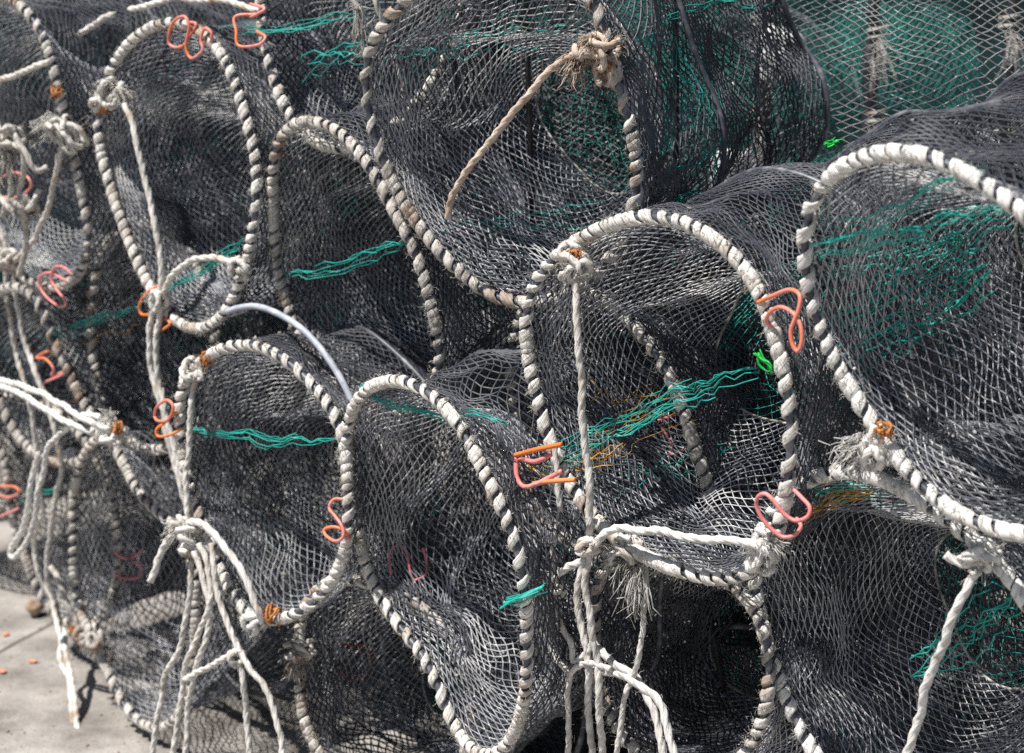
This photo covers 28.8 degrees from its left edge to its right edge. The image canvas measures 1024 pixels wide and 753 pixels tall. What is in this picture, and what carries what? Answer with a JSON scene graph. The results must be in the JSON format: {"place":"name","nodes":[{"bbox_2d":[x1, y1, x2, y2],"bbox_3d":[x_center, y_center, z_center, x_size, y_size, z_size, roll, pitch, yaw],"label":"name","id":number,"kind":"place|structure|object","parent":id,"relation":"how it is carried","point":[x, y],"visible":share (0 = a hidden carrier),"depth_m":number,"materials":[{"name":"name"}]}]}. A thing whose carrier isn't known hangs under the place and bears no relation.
{"place":"outdoors","nodes":[
{"label":"outdoors","id":0,"kind":"place"},
{"bbox_2d":[0,423,1023,752],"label":"pavement","id":1,"kind":"structure","parent":0,"point":[26,697],"depth_m":4.55,"materials":[{"name":"concrete"}]},
{"bbox_2d":[25,599,44,616],"bbox_3d":[-1.216,0.589,5.073,0.045,0.041,0.062,0,12,0],"label":"stone","id":2,"kind":"object","parent":1,"relation":"on","point":[33,608],"visible":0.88,"depth_m":5.06,"materials":[{"name":"beige stone"}]},
{"bbox_2d":[0,268,209,521],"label":"net trap","id":3,"kind":"object","parent":1,"relation":"on","point":[25,358],"visible":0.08,"depth_m":5.34,"materials":[{"name":"black fabric"}]},
{"bbox_2d":[0,89,94,305],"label":"net trap","id":4,"kind":"object","parent":3,"relation":"on","point":[73,227],"visible":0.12,"depth_m":5.24,"materials":[{"name":"black fabric"}]},
{"bbox_2d":[0,0,319,194],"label":"net trap","id":5,"kind":"object","parent":4,"relation":"on","point":[107,57],"visible":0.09,"depth_m":5.16,"materials":[{"name":"black fabric"}]},
{"bbox_2d":[0,334,329,629],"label":"net trap","id":6,"kind":"object","parent":1,"relation":"on","point":[8,478],"visible":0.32,"depth_m":4.74,"materials":[{"name":"black fabric"}]},
{"bbox_2d":[0,485,19,516],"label":"wire clip","id":7,"kind":"object","parent":6,"relation":"attached to","point":[12,496],"visible":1,"depth_m":4.71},
{"bbox_2d":[0,212,295,471],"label":"net trap","id":8,"kind":"object","parent":6,"relation":"on","point":[46,322],"visible":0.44,"depth_m":4.46,"materials":[{"name":"black fabric"}]},
{"bbox_2d":[35,349,63,383],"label":"wire clip","id":9,"kind":"object","parent":8,"relation":"attached to","point":[57,375],"visible":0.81,"depth_m":4.38,"materials":[{"name":"orange metal"}]},
{"bbox_2d":[0,0,324,294],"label":"net trap","id":10,"kind":"object","parent":8,"relation":"on","point":[54,51],"visible":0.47,"depth_m":4.30,"materials":[{"name":"black fabric"}]},
{"bbox_2d":[3,171,32,198],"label":"wire clip","id":11,"kind":"object","parent":10,"relation":"attached to","point":[31,183],"visible":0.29,"depth_m":4.22,"materials":[{"name":"pink metal"}]},
{"bbox_2d":[0,81,94,279],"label":"tie rope","id":12,"kind":"object","parent":10,"relation":"hanging from","point":[9,260],"visible":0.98,"depth_m":4.08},
{"bbox_2d":[0,122,48,277],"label":"tie rope","id":13,"kind":"object","parent":12,"relation":"attached to","point":[26,208],"visible":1,"depth_m":4.07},
{"bbox_2d":[3,272,79,727],"bbox_3d":[-0.997,0.301,4.373,0.100,1.057,0.514,-6,14,-28],"label":"tie rope","id":14,"kind":"object","parent":12,"relation":"hanging from","point":[47,587],"visible":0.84,"depth_m":4.45,"materials":[{"name":"white fabric"}]},
{"bbox_2d":[37,265,71,307],"bbox_3d":[-0.974,-0.195,4.251,0.146,0.094,0.012,12,17,43],"label":"wire clip","id":15,"kind":"object","parent":10,"relation":"attached to","point":[51,272],"visible":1,"depth_m":4.25,"materials":[{"name":"pink metal"}]},
{"bbox_2d":[0,0,261,84],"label":"tie rope","id":16,"kind":"object","parent":10,"relation":"on","point":[100,20],"visible":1,"depth_m":4.05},
{"bbox_2d":[3,544,329,752],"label":"grit","id":17,"kind":"object","parent":1,"relation":"on","point":[210,739],"visible":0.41,"depth_m":4.38,"materials":[{"name":"brown stone"}]},
{"bbox_2d":[64,399,444,733],"bbox_3d":[-0.564,0.404,4.414,0.669,0.643,0.578,-10,15,-38],"label":"net trap","id":18,"kind":"object","parent":1,"relation":"on","point":[208,679],"visible":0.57,"depth_m":4.38,"materials":[{"name":"black fabric"}]},
{"bbox_2d":[48,563,108,656],"bbox_3d":[-0.957,0.527,4.426,0.075,0.193,0.216,-11,16,-41],"label":"tie rope","id":19,"kind":"object","parent":18,"relation":"attached to","point":[97,642],"visible":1,"depth_m":4.41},
{"bbox_2d":[114,548,143,579],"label":"wire clip","id":20,"kind":"object","parent":18,"relation":"in","point":[134,562],"visible":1,"depth_m":4.45,"materials":[{"name":"pink metal"}]},
{"bbox_2d":[43,214,426,456],"bbox_3d":[-0.596,-0.124,4.467,0.576,0.543,0.687,11,16,41],"label":"net trap","id":21,"kind":"object","parent":18,"relation":"on","point":[94,290],"visible":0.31,"depth_m":4.34,"materials":[{"name":"black fabric"}]},
{"bbox_2d":[0,377,131,454],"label":"tie rope","id":22,"kind":"object","parent":21,"relation":"attached to","point":[108,430],"visible":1,"depth_m":4.06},
{"bbox_2d":[7,409,101,560],"bbox_3d":[-0.983,0.239,4.241,0.030,0.426,0.470,-9,15,-38],"label":"tie rope","id":23,"kind":"object","parent":22,"relation":"hanging from","point":[63,431],"visible":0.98,"depth_m":4.30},
{"bbox_2d":[89,12,494,337],"bbox_3d":[-0.440,-0.436,4.100,0.552,0.631,0.661,12,17,44],"label":"net trap","id":24,"kind":"object","parent":21,"relation":"on","point":[223,52],"visible":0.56,"depth_m":4.03,"materials":[{"name":"black fabric"}]},
{"bbox_2d":[138,284,170,331],"bbox_3d":[-0.711,-0.136,3.975,0.106,0.099,0.015,11,16,42],"label":"wire clip","id":25,"kind":"object","parent":24,"relation":"attached to","point":[147,314],"visible":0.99,"depth_m":3.98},
{"bbox_2d":[88,68,256,511],"bbox_3d":[-0.676,-0.159,3.932,0.096,0.877,0.511,-11,16,-43],"label":"tie rope","id":26,"kind":"object","parent":24,"relation":"hanging from","point":[116,93],"visible":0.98,"depth_m":3.95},
{"bbox_2d":[167,15,213,59],"bbox_3d":[-0.609,-0.641,3.763,0.018,0.083,0.134,-12,17,-44],"label":"wire clip","id":27,"kind":"object","parent":24,"relation":"attached to","point":[189,34],"visible":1,"depth_m":3.75,"materials":[{"name":"metal"}]},
{"bbox_2d":[219,0,594,181],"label":"net trap","id":28,"kind":"object","parent":24,"relation":"on","point":[284,106],"visible":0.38,"depth_m":3.77,"materials":[{"name":"black fabric"}]},
{"bbox_2d":[232,2,266,47],"bbox_3d":[-0.482,-0.647,3.667,0.078,0.082,0.038,6,13,25],"label":"wire clip","id":29,"kind":"object","parent":28,"relation":"attached to","point":[253,15],"visible":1,"depth_m":3.66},
{"bbox_2d":[142,235,467,476],"bbox_3d":[-0.526,-0.077,5.216,0.658,0.602,0.596,-9,15,-41],"label":"net trap","id":30,"kind":"object","parent":1,"relation":"on","point":[319,331],"visible":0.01,"depth_m":5.15,"materials":[{"name":"black fabric"}]},
{"bbox_2d":[248,0,545,185],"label":"net trap","id":31,"kind":"object","parent":30,"relation":"on","point":[313,12],"visible":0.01,"depth_m":5.26,"materials":[{"name":"black fabric"}]},
{"bbox_2d":[379,459,783,752],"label":"net trap","id":32,"kind":"object","parent":1,"relation":"on","point":[580,745],"visible":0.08,"depth_m":4.11,"materials":[{"name":"black fabric"}]},
{"bbox_2d":[289,523,634,752],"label":"net trap","id":33,"kind":"object","parent":32,"relation":"on","point":[306,726],"visible":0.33,"depth_m":3.80,"materials":[{"name":"black fabric"}]},
{"bbox_2d":[277,628,321,683],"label":"tie rope","id":34,"kind":"object","parent":33,"relation":"attached to","point":[295,658],"visible":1,"depth_m":3.67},
{"bbox_2d":[170,302,577,628],"bbox_3d":[-0.242,0.143,3.844,0.500,0.603,0.685,12,17,43],"label":"net trap","id":35,"kind":"object","parent":33,"relation":"on","point":[326,393],"visible":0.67,"depth_m":3.78,"materials":[{"name":"black fabric"}]},
{"bbox_2d":[153,399,182,437],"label":"wire clip","id":36,"kind":"object","parent":35,"relation":"attached to","point":[170,416],"visible":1,"depth_m":3.75,"materials":[{"name":"orange metal"}]},
{"bbox_2d":[150,351,215,752],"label":"tie rope","id":37,"kind":"object","parent":35,"relation":"hanging from","point":[191,549],"visible":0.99,"depth_m":3.74,"materials":[{"name":"white fabric"}]},
{"bbox_2d":[147,532,175,584],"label":"tie rope","id":38,"kind":"object","parent":37,"relation":"hanging from","point":[158,558],"visible":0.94,"depth_m":3.81,"materials":[{"name":"white fabric"}]},
{"bbox_2d":[182,542,286,752],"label":"tie rope","id":39,"kind":"object","parent":37,"relation":"hanging from","point":[235,657],"visible":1,"depth_m":3.67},
{"bbox_2d":[180,517,282,646],"bbox_3d":[-0.533,0.380,3.700,0.299,0.218,0.061,9,15,35],"label":"tie rope","id":40,"kind":"object","parent":35,"relation":"attached to","point":[254,618],"visible":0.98,"depth_m":3.65,"materials":[{"name":"white fabric"}]},
{"bbox_2d":[322,497,350,542],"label":"wire clip","id":41,"kind":"object","parent":35,"relation":"attached to","point":[341,526],"visible":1,"depth_m":3.47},
{"bbox_2d":[262,51,687,422],"bbox_3d":[-0.061,-0.284,3.767,0.734,0.666,0.536,-10,15,-39],"label":"net trap","id":42,"kind":"object","parent":35,"relation":"on","point":[444,356],"visible":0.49,"depth_m":3.73,"materials":[{"name":"black fabric"}]},
{"bbox_2d":[336,295,834,752],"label":"net trap","id":43,"kind":"object","parent":33,"relation":"on","point":[524,716],"visible":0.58,"depth_m":3.38,"materials":[{"name":"black fabric"}]},
{"bbox_2d":[388,544,427,580],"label":"wire clip","id":44,"kind":"object","parent":43,"relation":"in","point":[408,564],"visible":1,"depth_m":3.55,"materials":[{"name":"pink metal"}]},
{"bbox_2d":[499,583,547,609],"bbox_3d":[0.018,0.336,3.048,0.020,0.077,0.127,-6,14,-27],"label":"twine","id":45,"kind":"object","parent":43,"relation":"attached to","point":[511,600],"visible":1,"depth_m":3.05,"materials":[{"name":"teal plastic"}]},
{"bbox_2d":[514,109,1023,589],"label":"net trap","id":46,"kind":"object","parent":43,"relation":"on","point":[741,189],"visible":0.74,"depth_m":3.11,"materials":[{"name":"black fabric"}]},
{"bbox_2d":[513,442,575,488],"bbox_3d":[0.047,0.136,3.073,0.024,0.087,0.141,-11,16,-42],"label":"wire clip","id":47,"kind":"object","parent":46,"relation":"attached to","point":[548,479],"visible":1,"depth_m":3.07,"materials":[{"name":"pink metal"}]},
{"bbox_2d":[536,441,615,752],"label":"tie rope","id":48,"kind":"object","parent":46,"relation":"hanging from","point":[569,674],"visible":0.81,"depth_m":3.15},
{"bbox_2d":[553,231,605,752],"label":"tie rope","id":49,"kind":"object","parent":46,"relation":"hanging from","point":[573,258],"visible":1,"depth_m":3.07,"materials":[{"name":"white fabric"}]},
{"bbox_2d":[595,532,661,752],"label":"tie rope","id":50,"kind":"object","parent":46,"relation":"hanging from","point":[614,563],"visible":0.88,"depth_m":3.07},
{"bbox_2d":[551,522,794,582],"bbox_3d":[0.235,0.270,2.998,0.079,0.178,0.466,-11,16,-43],"label":"tie rope","id":51,"kind":"object","parent":46,"relation":"attached to","point":[766,551],"visible":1,"depth_m":2.87,"materials":[{"name":"white fabric"}]},
{"bbox_2d":[657,413,700,455],"bbox_3d":[0.272,0.092,3.228,0.067,0.067,0.037,-3,12,-12],"label":"wire clip","id":52,"kind":"object","parent":46,"relation":"in","point":[666,434],"visible":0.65,"depth_m":3.23,"materials":[{"name":"metal"}]},
{"bbox_2d":[753,349,773,374],"bbox_3d":[0.357,-0.021,2.823,0.035,0.032,0.010,11,16,42],"label":"plastic scrap","id":53,"kind":"object","parent":46,"relation":"in","point":[760,357],"visible":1,"depth_m":2.82,"materials":[{"name":"green plastic"}]},
{"bbox_2d":[756,288,803,352],"bbox_3d":[0.369,-0.082,2.740,0.014,0.087,0.100,-6,13,-27],"label":"wire clip","id":54,"kind":"object","parent":46,"relation":"attached to","point":[795,315],"visible":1,"depth_m":2.71,"materials":[{"name":"metal"}]},
{"bbox_2d":[754,488,811,538],"bbox_3d":[0.384,0.194,2.801,0.090,0.074,0.029,8,14,32],"label":"wire clip","id":55,"kind":"object","parent":46,"relation":"attached to","point":[799,521],"visible":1,"depth_m":2.79,"materials":[{"name":"pink metal"}]},
{"bbox_2d":[823,137,843,147],"bbox_3d":[0.517,-0.377,3.209,0.035,0.019,0.014,7,14,31],"label":"plastic scrap","id":56,"kind":"object","parent":46,"relation":"on","point":[829,143],"visible":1,"depth_m":3.21,"materials":[{"name":"green plastic"}]},
{"bbox_2d":[455,255,798,492],"bbox_3d":[0.293,-0.005,4.895,0.596,0.602,0.658,12,10,44],"label":"net trap","id":57,"kind":"object","parent":1,"relation":"on","point":[525,256],"depth_m":4.86,"materials":[{"name":"black fabric"}]},
{"bbox_2d":[617,0,984,272],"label":"hanging net","id":58,"kind":"object","parent":57,"relation":"on","point":[955,100],"visible":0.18,"depth_m":4.86,"materials":[{"name":"fabric"}]},
{"bbox_2d":[650,523,1023,752],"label":"net trap","id":59,"kind":"object","parent":1,"relation":"on","point":[745,626],"visible":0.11,"depth_m":3.49,"materials":[{"name":"black fabric"}]},
{"bbox_2d":[584,494,985,752],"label":"net trap","id":60,"kind":"object","parent":59,"relation":"on","point":[767,729],"visible":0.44,"depth_m":3.25,"materials":[{"name":"black fabric"}]},
{"bbox_2d":[584,640,677,752],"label":"tie rope","id":61,"kind":"object","parent":60,"relation":"attached to","point":[622,672],"visible":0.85,"depth_m":3.09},
{"bbox_2d":[501,229,918,570],"bbox_3d":[0.374,0.032,3.483,0.682,0.527,0.469,-11,16,-41],"label":"net trap","id":62,"kind":"object","parent":60,"relation":"on","point":[639,330],"visible":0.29,"depth_m":3.28,"materials":[{"name":"black fabric"}]},
{"bbox_2d":[354,0,829,311],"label":"net trap","id":63,"kind":"object","parent":62,"relation":"on","point":[638,131],"visible":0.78,"depth_m":3.40,"materials":[{"name":"black fabric"}]},
{"bbox_2d":[347,0,407,99],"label":"tie rope","id":64,"kind":"object","parent":63,"relation":"hanging from","point":[360,20],"visible":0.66,"depth_m":3.46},
{"bbox_2d":[444,22,628,219],"bbox_3d":[0.025,-0.393,3.125,0.352,0.325,0.076,7,14,28],"label":"tie rope","id":65,"kind":"object","parent":63,"relation":"attached to","point":[589,48],"visible":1,"depth_m":3.05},
{"bbox_2d":[551,0,1023,347],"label":"hanging net","id":66,"kind":"object","parent":62,"relation":"on","point":[872,30],"visible":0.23,"depth_m":3.62,"materials":[{"name":"fabric"}]},
{"bbox_2d":[743,399,1023,752],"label":"net trap","id":67,"kind":"object","parent":60,"relation":"on","point":[1011,578],"visible":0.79,"depth_m":3.06,"materials":[{"name":"black fabric"}]},
{"bbox_2d":[791,71,1023,546],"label":"net trap","id":68,"kind":"object","parent":67,"relation":"on","point":[1007,196],"visible":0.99,"depth_m":2.72,"materials":[{"name":"black fabric"}]},
{"bbox_2d":[818,419,903,491],"bbox_3d":[0.483,0.108,2.724,0.114,0.109,0.082,-2,12,-9],"label":"tie rope","id":69,"kind":"object","parent":68,"relation":"attached to","point":[866,451],"visible":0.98,"depth_m":2.71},
{"bbox_2d":[902,535,1011,752],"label":"tie rope","id":70,"kind":"object","parent":67,"relation":"attached to","point":[978,560],"visible":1,"depth_m":2.69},
{"bbox_2d":[853,0,905,630],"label":"post","id":71,"kind":"object","parent":1,"relation":"on","point":[870,95],"visible":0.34,"depth_m":4.63,"materials":[{"name":"grey"}]},
{"bbox_2d":[756,353,1023,621],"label":"net trap","id":72,"kind":"object","parent":1,"relation":"on","point":[940,389],"visible":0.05,"depth_m":4.46,"materials":[{"name":"black fabric"}]},
{"bbox_2d":[845,116,1023,325],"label":"net trap","id":73,"kind":"object","parent":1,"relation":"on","point":[988,133],"visible":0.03,"depth_m":5.60,"materials":[{"name":"black fabric"}]},
{"bbox_2d":[582,9,862,239],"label":"net trap","id":74,"kind":"object","parent":73,"relation":"on","point":[833,83],"visible":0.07,"depth_m":5.59,"materials":[{"name":"black fabric"}]},
{"bbox_2d":[404,0,718,166],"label":"net trap","id":75,"kind":"object","parent":74,"relation":"on","point":[615,11],"visible":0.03,"depth_m":5.20,"materials":[{"name":"black fabric"}]},
{"bbox_2d":[0,0,1023,429],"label":"fishing net","id":76,"kind":"object","parent":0,"point":[978,48],"visible":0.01,"depth_m":6.87,"materials":[{"name":"black fabric"}]},
{"bbox_2d":[709,149,756,205],"bbox_3d":[0.482,-0.423,4.306,0.114,0.140,0.067,0,12,0],"label":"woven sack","id":77,"kind":"object","parent":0,"point":[750,158],"visible":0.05,"depth_m":4.29,"materials":[{"name":"fabric"}]},
{"bbox_2d":[737,0,775,609],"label":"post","id":78,"kind":"object","parent":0,"point":[766,123],"visible":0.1,"depth_m":4.56,"materials":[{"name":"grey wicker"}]},
{"bbox_2d":[752,24,806,87],"bbox_3d":[0.578,-0.691,4.300,0.118,0.138,0.064,0,12,0],"label":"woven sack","id":79,"kind":"object","parent":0,"point":[802,37],"visible":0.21,"depth_m":4.28,"materials":[{"name":"fabric"}]}
]}

